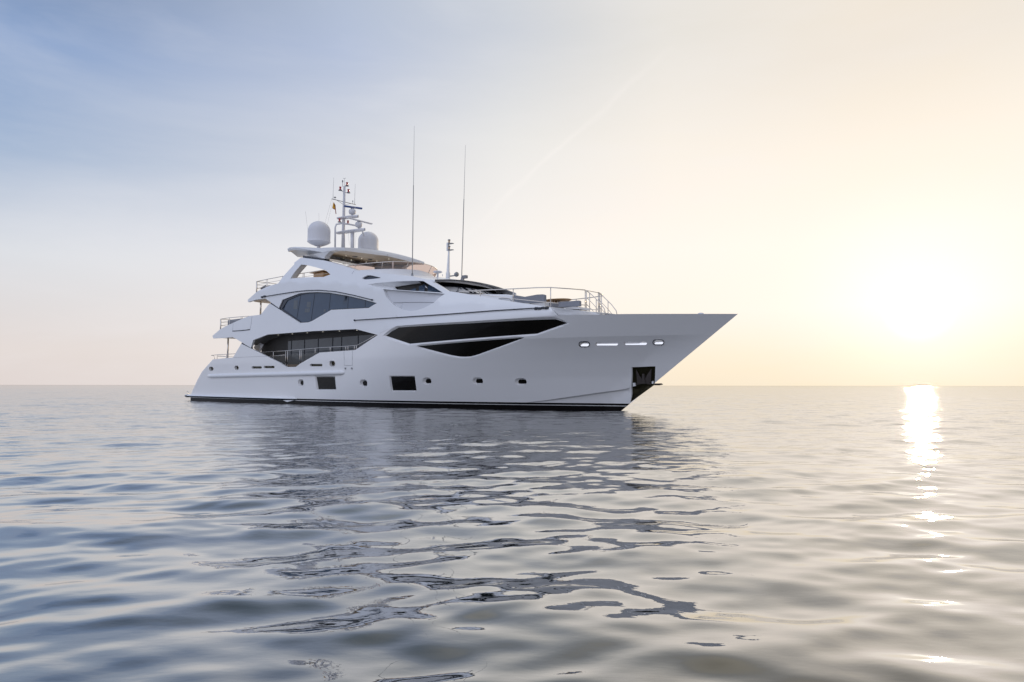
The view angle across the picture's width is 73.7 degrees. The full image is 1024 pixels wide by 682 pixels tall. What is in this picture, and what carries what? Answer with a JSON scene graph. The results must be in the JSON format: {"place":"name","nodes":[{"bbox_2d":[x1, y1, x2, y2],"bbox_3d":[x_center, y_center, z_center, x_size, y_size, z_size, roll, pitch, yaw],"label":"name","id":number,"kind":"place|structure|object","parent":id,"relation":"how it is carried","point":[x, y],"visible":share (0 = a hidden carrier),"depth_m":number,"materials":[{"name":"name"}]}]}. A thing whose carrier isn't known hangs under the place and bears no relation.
{"place":"outdoors","nodes":[
{"label":"outdoors","id":0,"kind":"place"},
{"bbox_2d":[0,385,1023,681],"bbox_3d":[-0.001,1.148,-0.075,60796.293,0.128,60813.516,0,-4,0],"label":"water","id":1,"kind":"structure","parent":0,"point":[160,533],"depth_m":5.18,"materials":[{"name":"liquid"}]},
{"bbox_2d":[185,145,736,410],"bbox_3d":[-7.588,-3.380,42.253,44.223,15.711,8.180,-3,-5,41],"label":"motor yacht","id":2,"kind":"object","parent":1,"relation":"on","point":[390,330],"visible":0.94,"depth_m":35.22,"materials":[{"name":"paint"}]},
{"bbox_2d":[228,318,241,323],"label":"aft lounger","id":3,"kind":"object","parent":2,"relation":"on","point":[232,321],"visible":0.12,"depth_m":49.11,"materials":[{"name":"grey fabric"}]},
{"bbox_2d":[254,343,263,351],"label":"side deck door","id":4,"kind":"structure","parent":2,"relation":"in","point":[258,347],"depth_m":45.61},
{"bbox_2d":[317,377,335,388],"bbox_3d":[-10.733,2.440,39.549,1.948,0.715,0.075,-3,-5,41],"label":"square window","id":5,"kind":"structure","parent":2,"relation":"in","point":[323,382],"depth_m":39.54,"materials":[{"name":"black glass"}]},
{"bbox_2d":[280,292,374,322],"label":"window frame","id":6,"kind":"structure","parent":2,"relation":"in","point":[285,300],"depth_m":41.69,"materials":[{"name":"black"}]},
{"bbox_2d":[283,293,375,321],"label":"upper saloon window","id":7,"kind":"structure","parent":2,"relation":"in","point":[321,301],"depth_m":40.47,"materials":[{"name":"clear glass"}]},
{"bbox_2d":[391,377,416,389],"bbox_3d":[-5.640,2.225,35.702,1.772,0.726,0.275,-2,-4,33],"label":"square window","id":8,"kind":"structure","parent":2,"relation":"in","point":[398,383],"depth_m":35.71,"materials":[{"name":"black glass"}]},
{"bbox_2d":[386,290,443,310],"bbox_3d":[-5.131,-2.182,35.294,4.261,1.334,0.374,-2,-4,34],"label":"wing door","id":9,"kind":"structure","parent":2,"relation":"in","point":[394,295],"depth_m":35.29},
{"bbox_2d":[419,284,424,290],"bbox_3d":[-4.674,-2.737,35.598,0.559,0.461,0.263,-3,-5,41],"label":"bridge side window","id":10,"kind":"structure","parent":2,"relation":"in","point":[421,288],"depth_m":35.61,"materials":[{"name":"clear glass"}]},
{"bbox_2d":[428,284,442,292],"bbox_3d":[-3.948,-2.747,35.062,1.322,0.667,0.319,-3,-5,41],"label":"bridge side window","id":11,"kind":"structure","parent":2,"relation":"in","point":[430,288],"depth_m":35.15,"materials":[{"name":"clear glass"}]},
{"bbox_2d":[419,338,521,356],"bbox_3d":[-2.084,0.350,32.883,6.358,0.801,0.298,-2,-4,33],"label":"hull window","id":12,"kind":"structure","parent":2,"relation":"in","point":[462,349],"depth_m":32.87,"materials":[{"name":"black glass"}]},
{"bbox_2d":[386,319,565,343],"bbox_3d":[-2.240,-0.427,32.847,10.927,0.881,0.475,-2,-4,34],"label":"hull window","id":13,"kind":"structure","parent":2,"relation":"in","point":[431,333],"depth_m":32.52,"materials":[{"name":"black glass"}]},
{"bbox_2d":[514,294,548,305],"bbox_3d":[1.038,-1.913,32.675,1.885,0.679,0.750,-3,-5,41],"label":"sofa","id":14,"kind":"object","parent":2,"relation":"on","point":[538,297],"visible":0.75,"depth_m":32.17,"materials":[{"name":"grey fabric"}]},
{"bbox_2d":[546,298,571,302],"bbox_3d":[2.132,-1.689,33.021,1.750,0.606,1.100,-3,-5,41],"label":"deck table","id":15,"kind":"object","parent":2,"relation":"on","point":[555,300],"visible":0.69,"depth_m":32.69,"materials":[{"name":"brown wood"}]},
{"bbox_2d":[558,300,589,310],"bbox_3d":[2.851,-1.590,31.417,1.209,0.412,0.850,-3,-5,41],"label":"sofa","id":16,"kind":"object","parent":2,"relation":"on","point":[575,305],"visible":0.91,"depth_m":31.05,"materials":[{"name":"grey fabric"}]},
{"bbox_2d":[0,0,1023,385],"label":"sky","id":17,"kind":"structure","parent":0,"point":[843,180],"materials":[{"name":"blue"}]}
]}

